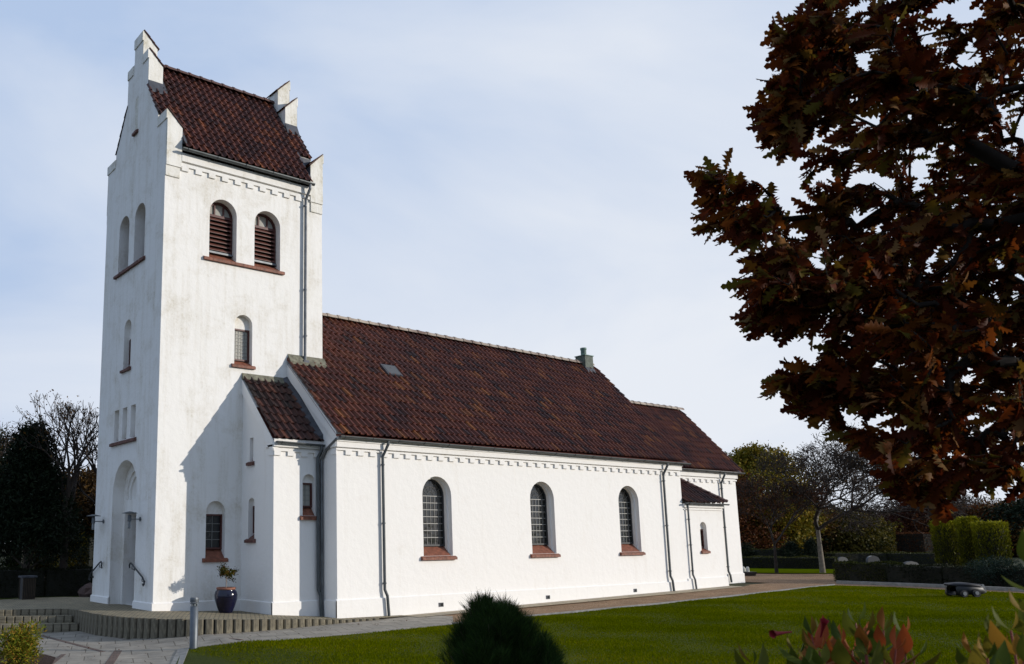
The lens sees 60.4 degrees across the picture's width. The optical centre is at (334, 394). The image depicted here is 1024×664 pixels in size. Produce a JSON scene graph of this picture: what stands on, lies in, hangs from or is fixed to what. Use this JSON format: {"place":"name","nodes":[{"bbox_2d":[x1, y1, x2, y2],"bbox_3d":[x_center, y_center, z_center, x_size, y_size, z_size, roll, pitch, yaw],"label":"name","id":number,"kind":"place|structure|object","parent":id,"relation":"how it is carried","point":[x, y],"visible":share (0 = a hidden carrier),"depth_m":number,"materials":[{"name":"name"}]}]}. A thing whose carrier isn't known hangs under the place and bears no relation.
{"place":"outdoors","nodes":[
{"label":"outdoors","id":0,"kind":"place"},
{"bbox_2d":[0,597,405,619],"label":"terrace","id":1,"kind":"structure","parent":0,"point":[87,604],"depth_m":21.68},
{"bbox_2d":[18,575,37,599],"bbox_3d":[-9.368,6.021,25.953,0.460,0.995,0.460,6,-12,-34],"label":"litter bin","id":2,"kind":"object","parent":1,"relation":"on","point":[27,584],"visible":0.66,"depth_m":25.84,"materials":[{"name":"black plastic"}]},
{"bbox_2d":[0,609,78,633],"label":"terrace steps","id":3,"kind":"structure","parent":1,"relation":"on","point":[58,620],"depth_m":21.56,"materials":[{"name":"concrete"}]},
{"bbox_2d":[214,587,237,612],"bbox_3d":[-2.731,5.170,21.459,0.584,0.630,0.584,6,-12,-34],"label":"flower pot","id":4,"kind":"object","parent":1,"relation":"on","point":[225,598],"visible":0.99,"depth_m":21.25,"materials":[{"name":"ceramic"}]},
{"bbox_2d":[217,562,238,587],"bbox_3d":[-2.686,4.567,21.592,0.607,0.694,0.610,6,-12,-34],"label":"potted tree","id":5,"kind":"object","parent":4,"relation":"on","point":[223,570],"visible":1,"depth_m":21.52,"materials":[{"name":"green plant"}]},
{"bbox_2d":[0,554,1023,585],"bbox_3d":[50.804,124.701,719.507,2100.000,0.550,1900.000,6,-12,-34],"label":"ground","id":6,"kind":"structure","parent":0,"point":[750,583],"depth_m":41.92,"materials":[{"name":"green plant"}]},
{"bbox_2d":[0,596,78,599],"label":"grass verge","id":7,"kind":"object","parent":6,"relation":"on","point":[37,597],"depth_m":28.48,"materials":[{"name":"green plant"}]},
{"bbox_2d":[0,565,92,597],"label":"hedge","id":8,"kind":"object","parent":7,"relation":"on","point":[57,581],"visible":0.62,"depth_m":28.98,"materials":[{"name":"green plant"}]},
{"bbox_2d":[0,413,93,573],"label":"conifer tree","id":9,"kind":"object","parent":7,"relation":"on","point":[31,509],"visible":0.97,"depth_m":29.35,"materials":[{"name":"green plant"}]},
{"bbox_2d":[9,389,98,569],"bbox_3d":[-9.741,3.396,30.631,4.079,7.461,4.821,6,-12,-34],"label":"bare tree","id":10,"kind":"object","parent":7,"relation":"on","point":[71,482],"visible":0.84,"depth_m":30.16,"materials":[{"name":"brown plant"}]},
{"bbox_2d":[171,648,188,663],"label":"kerb","id":11,"kind":"structure","parent":6,"relation":"on","point":[182,653],"depth_m":16.26,"materials":[{"name":"concrete"}]},
{"bbox_2d":[68,609,378,638],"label":"palisade wall","id":12,"kind":"structure","parent":6,"relation":"on","point":[92,623],"depth_m":19.30,"materials":[{"name":"concrete"}]},
{"bbox_2d":[0,615,452,663],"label":"paved yard","id":13,"kind":"structure","parent":6,"relation":"on","point":[155,651],"depth_m":18.43,"materials":[{"name":"grey stone"}]},
{"bbox_2d":[0,652,55,663],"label":"flower bed","id":14,"kind":"object","parent":13,"relation":"on","point":[48,659],"visible":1,"depth_m":16.12,"materials":[{"name":"soil"}]},
{"bbox_2d":[0,618,47,663],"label":"golden bush","id":15,"kind":"object","parent":14,"relation":"on","point":[18,643],"visible":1,"depth_m":15.30,"materials":[{"name":"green plant"}]},
{"bbox_2d":[52,654,65,663],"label":"brick strip","id":16,"kind":"object","parent":13,"relation":"on","point":[58,658],"visible":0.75,"depth_m":16.38,"materials":[{"name":"brick"}]},
{"bbox_2d":[42,635,104,651],"bbox_3d":[-5.871,5.536,18.901,0.100,0.060,3.890,7,-12,-36],"label":"brick strip","id":17,"kind":"object","parent":13,"relation":"on","point":[73,643],"visible":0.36,"depth_m":18.63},
{"bbox_2d":[105,650,121,663],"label":"brick strip","id":18,"kind":"object","parent":13,"relation":"on","point":[113,657],"visible":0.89,"depth_m":16.46,"materials":[{"name":"brick"}]},
{"bbox_2d":[42,602,726,663],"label":"fallen leaves","id":19,"kind":"object","parent":13,"relation":"on","point":[319,641],"visible":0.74,"depth_m":18.49,"materials":[{"name":"brown plant"}]},
{"bbox_2d":[453,584,834,623],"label":"kerb","id":20,"kind":"structure","parent":13,"relation":"on","point":[576,611],"depth_m":24.76,"materials":[{"name":"concrete"}]},
{"bbox_2d":[88,30,744,619],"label":"church","id":21,"kind":"structure","parent":6,"relation":"on","point":[276,438],"depth_m":24.35,"materials":[{"name":"paint"}]},
{"bbox_2d":[120,339,130,373],"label":"window","id":22,"kind":"structure","parent":21,"relation":"in","point":[128,368],"depth_m":24.38,"materials":[{"name":"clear glass"}]},
{"bbox_2d":[202,514,228,561],"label":"window","id":23,"kind":"structure","parent":21,"relation":"in","point":[213,553],"depth_m":22.58,"materials":[{"name":"black glass"}]},
{"bbox_2d":[209,202,232,257],"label":"belfry window","id":24,"kind":"structure","parent":21,"relation":"in","point":[221,220],"depth_m":24.17,"materials":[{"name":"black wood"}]},
{"bbox_2d":[231,328,255,369],"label":"window","id":25,"kind":"structure","parent":21,"relation":"in","point":[241,344],"depth_m":23.90,"materials":[{"name":"grey glass"}]},
{"bbox_2d":[244,506,255,542],"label":"window","id":26,"kind":"structure","parent":21,"relation":"in","point":[251,540],"depth_m":22.55,"materials":[{"name":"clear glass"}]},
{"bbox_2d":[254,214,275,266],"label":"belfry window","id":27,"kind":"structure","parent":21,"relation":"in","point":[265,230],"depth_m":24.99,"materials":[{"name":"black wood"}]},
{"bbox_2d":[300,483,316,519],"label":"window","id":28,"kind":"structure","parent":21,"relation":"in","point":[308,514],"depth_m":22.43,"materials":[{"name":"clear glass"}]},
{"bbox_2d":[421,479,457,559],"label":"window","id":29,"kind":"structure","parent":21,"relation":"in","point":[432,494],"depth_m":24.06,"materials":[{"name":"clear glass"}]},
{"bbox_2d":[530,484,560,557],"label":"window","id":30,"kind":"structure","parent":21,"relation":"in","point":[539,526],"depth_m":26.52,"materials":[{"name":"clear glass"}]},
{"bbox_2d":[618,488,645,554],"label":"window","id":31,"kind":"structure","parent":21,"relation":"in","point":[625,513],"depth_m":28.95,"materials":[{"name":"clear glass"}]},
{"bbox_2d":[700,529,710,552],"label":"window","id":32,"kind":"structure","parent":21,"relation":"in","point":[703,550],"depth_m":31.12,"materials":[{"name":"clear glass"}]},
{"bbox_2d":[741,542,758,556],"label":"cypress tree","id":33,"kind":"object","parent":6,"relation":"on","point":[745,546],"visible":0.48,"depth_m":56.38,"materials":[{"name":"green plant"}]},
{"bbox_2d":[735,469,788,549],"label":"tree","id":34,"kind":"object","parent":6,"relation":"on","point":[746,538],"visible":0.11,"depth_m":61.00,"materials":[{"name":"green plant"}]},
{"bbox_2d":[741,548,799,556],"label":"hedge","id":35,"kind":"object","parent":6,"relation":"on","point":[765,552],"visible":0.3,"depth_m":56.24,"materials":[{"name":"green plant"}]},
{"bbox_2d":[724,440,832,547],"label":"broadleaf tree","id":36,"kind":"object","parent":6,"relation":"on","point":[742,458],"visible":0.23,"depth_m":63.54,"materials":[{"name":"green plant"}]},
{"bbox_2d":[740,508,834,552],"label":"tree","id":37,"kind":"object","parent":6,"relation":"on","point":[789,535],"visible":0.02,"depth_m":64.37,"materials":[{"name":"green plant"}]},
{"bbox_2d":[749,568,834,572],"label":"grass verge","id":38,"kind":"object","parent":6,"relation":"on","point":[769,570],"depth_m":44.40,"materials":[{"name":"green plant"}]},
{"bbox_2d":[742,555,838,568],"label":"hedge","id":39,"kind":"object","parent":38,"relation":"on","point":[798,562],"visible":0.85,"depth_m":47.40,"materials":[{"name":"green plant"}]},
{"bbox_2d":[735,460,856,572],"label":"bare tree","id":40,"kind":"object","parent":38,"relation":"on","point":[819,494],"visible":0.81,"depth_m":42.20,"materials":[{"name":"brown plant"}]},
{"bbox_2d":[749,420,974,572],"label":"bare tree","id":41,"kind":"object","parent":38,"relation":"on","point":[846,461],"visible":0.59,"depth_m":40.21,"materials":[{"name":"brown plant"}]},
{"bbox_2d":[777,540,811,557],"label":"cypress tree","id":42,"kind":"object","parent":6,"relation":"on","point":[789,550],"visible":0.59,"depth_m":55.70,"materials":[{"name":"green plant"}]},
{"bbox_2d":[800,536,817,556],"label":"cypress tree","id":43,"kind":"object","parent":6,"relation":"on","point":[810,547],"visible":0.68,"depth_m":55.51,"materials":[{"name":"green plant"}]},
{"bbox_2d":[796,505,868,556],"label":"tree","id":44,"kind":"object","parent":6,"relation":"on","point":[829,533],"visible":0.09,"depth_m":65.06,"materials":[{"name":"green plant"}]},
{"bbox_2d":[734,602,941,663],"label":"weigela shrub","id":45,"kind":"object","parent":6,"relation":"on","point":[871,642],"visible":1,"depth_m":2.34,"materials":[{"name":"green plant"}]},
{"bbox_2d":[838,557,847,561],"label":"headstone","id":46,"kind":"object","parent":6,"relation":"on","point":[842,559],"visible":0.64,"depth_m":52.94,"materials":[{"name":"grey stone"}]},
{"bbox_2d":[683,0,1023,525],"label":"oak tree","id":47,"kind":"object","parent":6,"relation":"on","point":[929,332],"visible":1,"depth_m":5.02,"materials":[{"name":"brown plant"}]},
{"bbox_2d":[815,505,903,555],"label":"tree","id":48,"kind":"object","parent":6,"relation":"on","point":[878,542],"visible":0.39,"depth_m":65.17,"materials":[{"name":"green plant"}]},
{"bbox_2d":[828,536,894,551],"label":"tree","id":49,"kind":"object","parent":6,"relation":"on","point":[859,544],"visible":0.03,"depth_m":66.28,"materials":[{"name":"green plant"}]},
{"bbox_2d":[866,556,879,562],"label":"headstone","id":50,"kind":"object","parent":6,"relation":"on","point":[871,558],"visible":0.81,"depth_m":51.87,"materials":[{"name":"grey stone"}]},
{"bbox_2d":[825,551,935,564],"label":"hedge","id":51,"kind":"object","parent":6,"relation":"on","point":[922,558],"visible":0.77,"depth_m":54.59,"materials":[{"name":"green plant"}]},
{"bbox_2d":[895,532,933,553],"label":"hedge","id":52,"kind":"object","parent":6,"relation":"on","point":[908,542],"visible":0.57,"depth_m":62.97,"materials":[{"name":"orange plant"}]},
{"bbox_2d":[868,500,968,542],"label":"tree","id":53,"kind":"object","parent":6,"relation":"on","point":[893,518],"visible":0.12,"depth_m":75.65,"materials":[{"name":"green plant"}]},
{"bbox_2d":[837,492,1018,520],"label":"distant wood","id":54,"kind":"object","parent":6,"relation":"on","point":[969,499],"depth_m":127.93,"materials":[{"name":"plant"}]},
{"bbox_2d":[879,500,1022,556],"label":"tree","id":55,"kind":"object","parent":6,"relation":"on","point":[924,520],"visible":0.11,"depth_m":73.69,"materials":[{"name":"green plant"}]},
{"bbox_2d":[955,529,1023,663],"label":"weigela shrub","id":56,"kind":"object","parent":6,"relation":"on","point":[998,647],"visible":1,"depth_m":1.74,"materials":[{"name":"green plant"}]},
{"bbox_2d":[957,498,1023,556],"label":"tree","id":57,"kind":"object","parent":6,"relation":"on","point":[1008,509],"visible":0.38,"depth_m":70.30,"materials":[{"name":"brown plant"}]},
{"bbox_2d":[969,498,1023,556],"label":"tree","id":58,"kind":"object","parent":6,"relation":"on","point":[1020,525],"visible":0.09,"depth_m":72.89,"materials":[{"name":"brown plant"}]},
{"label":"flower bed","id":59,"kind":"structure","parent":6,"relation":"on","visible":0},
{"bbox_2d":[0,427,11,549],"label":"tree","id":60,"kind":"object","parent":59,"relation":"on","point":[1,434],"visible":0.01,"depth_m":35.73,"materials":[{"name":"green plant"}]},
{"bbox_2d":[0,552,32,567],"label":"bush","id":61,"kind":"object","parent":59,"relation":"on","point":[10,563],"visible":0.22,"depth_m":34.04,"materials":[{"name":"green plant"}]},
{"bbox_2d":[0,418,70,538],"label":"bare tree","id":62,"kind":"object","parent":59,"relation":"on","point":[6,440],"visible":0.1,"depth_m":32.95,"materials":[{"name":"brown plant"}]},
{"bbox_2d":[40,465,96,564],"bbox_3d":[-11.565,5.818,38.120,6.918,5.426,6.806,6,-12,-34],"label":"tree","id":63,"kind":"object","parent":59,"relation":"on","point":[86,482],"visible":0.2,"depth_m":36.90,"materials":[{"name":"brown plant"}]},
{"bbox_2d":[47,395,97,504],"bbox_3d":[-9.211,3.594,32.514,4.028,7.692,5.695,3,-10,-17],"label":"bare tree","id":64,"kind":"object","parent":59,"relation":"on","point":[92,464],"visible":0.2,"depth_m":32.70,"materials":[{"name":"brown plant"}]},
{"bbox_2d":[54,532,93,567],"bbox_3d":[-10.761,6.698,34.889,1.807,2.444,1.535,6,-12,-34],"label":"bush","id":65,"kind":"object","parent":59,"relation":"on","point":[74,558],"visible":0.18,"depth_m":34.77,"materials":[{"name":"green plant"}]},
{"bbox_2d":[68,532,93,566],"bbox_3d":[-10.239,6.793,35.189,1.616,2.332,1.578,-1,-10,2],"label":"bush","id":66,"kind":"object","parent":59,"relation":"on","point":[83,561],"visible":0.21,"depth_m":34.86,"materials":[{"name":"green plant"}]},
{"bbox_2d":[78,582,91,596],"bbox_3d":[-8.170,6.584,28.437,0.753,0.660,0.774,-1,-10,1],"label":"boulder","id":67,"kind":"object","parent":59,"relation":"on","point":[85,590],"visible":0.48,"depth_m":28.14,"materials":[{"name":"brown stone"}]},
{"bbox_2d":[74,485,95,534],"bbox_3d":[-9.904,5.946,38.962,6.054,5.435,6.768,2,-10,-15],"label":"tree","id":68,"kind":"object","parent":59,"relation":"on","point":[93,509],"visible":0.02,"depth_m":37.44,"materials":[{"name":"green plant"}]},
{"bbox_2d":[89,538,92,565],"bbox_3d":[-8.998,6.364,31.397,0.100,2.150,0.100,6,-12,-34],"label":"timber post","id":69,"kind":"object","parent":59,"relation":"on","point":[90,554],"visible":0.21,"depth_m":31.45,"materials":[{"name":"wood"}]},
{"bbox_2d":[0,0,1023,510],"label":"sky","id":70,"kind":"structure","parent":0,"point":[509,173],"materials":[{"name":"blue"}]},
{"bbox_2d":[406,586,742,616],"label":"slab path","id":71,"kind":"structure","parent":0,"point":[576,601],"depth_m":26.58,"materials":[{"name":"grey concrete"}]},
{"bbox_2d":[176,585,1023,663],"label":"lawn","id":72,"kind":"structure","parent":0,"point":[200,658],"depth_m":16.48,"materials":[{"name":"green plant"}]},
{"bbox_2d":[189,597,198,648],"bbox_3d":[-2.845,4.665,17.259,0.184,1.100,0.184,6,-12,-34],"label":"bollard light","id":73,"kind":"object","parent":72,"relation":"on","point":[193,642],"visible":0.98,"depth_m":17.20,"materials":[{"name":"metal"}]},
{"bbox_2d":[434,589,572,663],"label":"dwarf pine","id":74,"kind":"object","parent":72,"relation":"on","point":[501,631],"visible":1,"depth_m":6.46,"materials":[{"name":"green plant"}]},
{"bbox_2d":[944,582,986,596],"bbox_3d":[18.615,5.736,25.115,1.070,0.409,0.710,0,-10,0],"label":"robot mower","id":75,"kind":"object","parent":72,"relation":"on","point":[962,589],"visible":1,"depth_m":24.86,"materials":[{"name":"black plastic"}]},
{"bbox_2d":[444,574,1023,621],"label":"gravel path","id":76,"kind":"structure","parent":0,"point":[770,582],"depth_m":28.71,"materials":[{"name":"beige gravel"}]},
{"bbox_2d":[743,572,756,575],"bbox_3d":[19.143,8.268,39.366,0.540,0.169,0.600,0,-10,0],"label":"planter","id":77,"kind":"object","parent":76,"relation":"on","point":[750,573],"visible":0.79,"depth_m":39.10,"materials":[{"name":"black plastic"}]},
{"bbox_2d":[836,580,1023,591],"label":"kerb","id":78,"kind":"structure","parent":76,"relation":"on","point":[925,585],"depth_m":30.05,"materials":[{"name":"concrete"}]},
{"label":"flower bed","id":79,"kind":"structure","parent":0,"visible":0},
{"bbox_2d":[832,560,903,581],"bbox_3d":[20.899,6.935,33.295,1.005,0.940,2.479,5,-11,-30],"label":"hedge","id":80,"kind":"object","parent":79,"relation":"on","point":[872,571],"visible":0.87,"depth_m":33.19,"materials":[{"name":"green plant"}]},
{"bbox_2d":[903,561,918,564],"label":"headstone","id":81,"kind":"object","parent":79,"relation":"on","point":[910,562],"visible":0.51,"depth_m":42.01,"materials":[{"name":"grey stone"}]},
{"bbox_2d":[927,520,961,566],"bbox_3d":[24.787,6.237,34.339,1.217,2.512,1.224,6,-12,-34],"label":"golden yew","id":82,"kind":"object","parent":79,"relation":"on","point":[945,544],"visible":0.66,"depth_m":34.08,"materials":[{"name":"green plant"}]},
{"bbox_2d":[885,563,1023,586],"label":"hedge","id":83,"kind":"object","parent":79,"relation":"on","point":[941,573],"visible":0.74,"depth_m":30.50,"materials":[{"name":"green plant"}]},
{"bbox_2d":[953,515,979,565],"bbox_3d":[24.771,5.990,33.137,0.952,2.604,0.928,6,-12,-34],"label":"golden yew","id":84,"kind":"object","parent":79,"relation":"on","point":[964,538],"visible":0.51,"depth_m":33.06,"materials":[{"name":"green plant"}]},
{"bbox_2d":[970,519,1013,565],"bbox_3d":[24.792,5.886,32.019,1.354,2.400,1.288,6,-12,-34],"label":"golden yew","id":85,"kind":"object","parent":79,"relation":"on","point":[991,537],"visible":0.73,"depth_m":31.75,"materials":[{"name":"green plant"}]},
{"bbox_2d":[960,555,1023,586],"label":"juniper","id":86,"kind":"object","parent":79,"relation":"on","point":[1007,562],"visible":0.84,"depth_m":28.70,"materials":[{"name":"green plant"}]}
]}

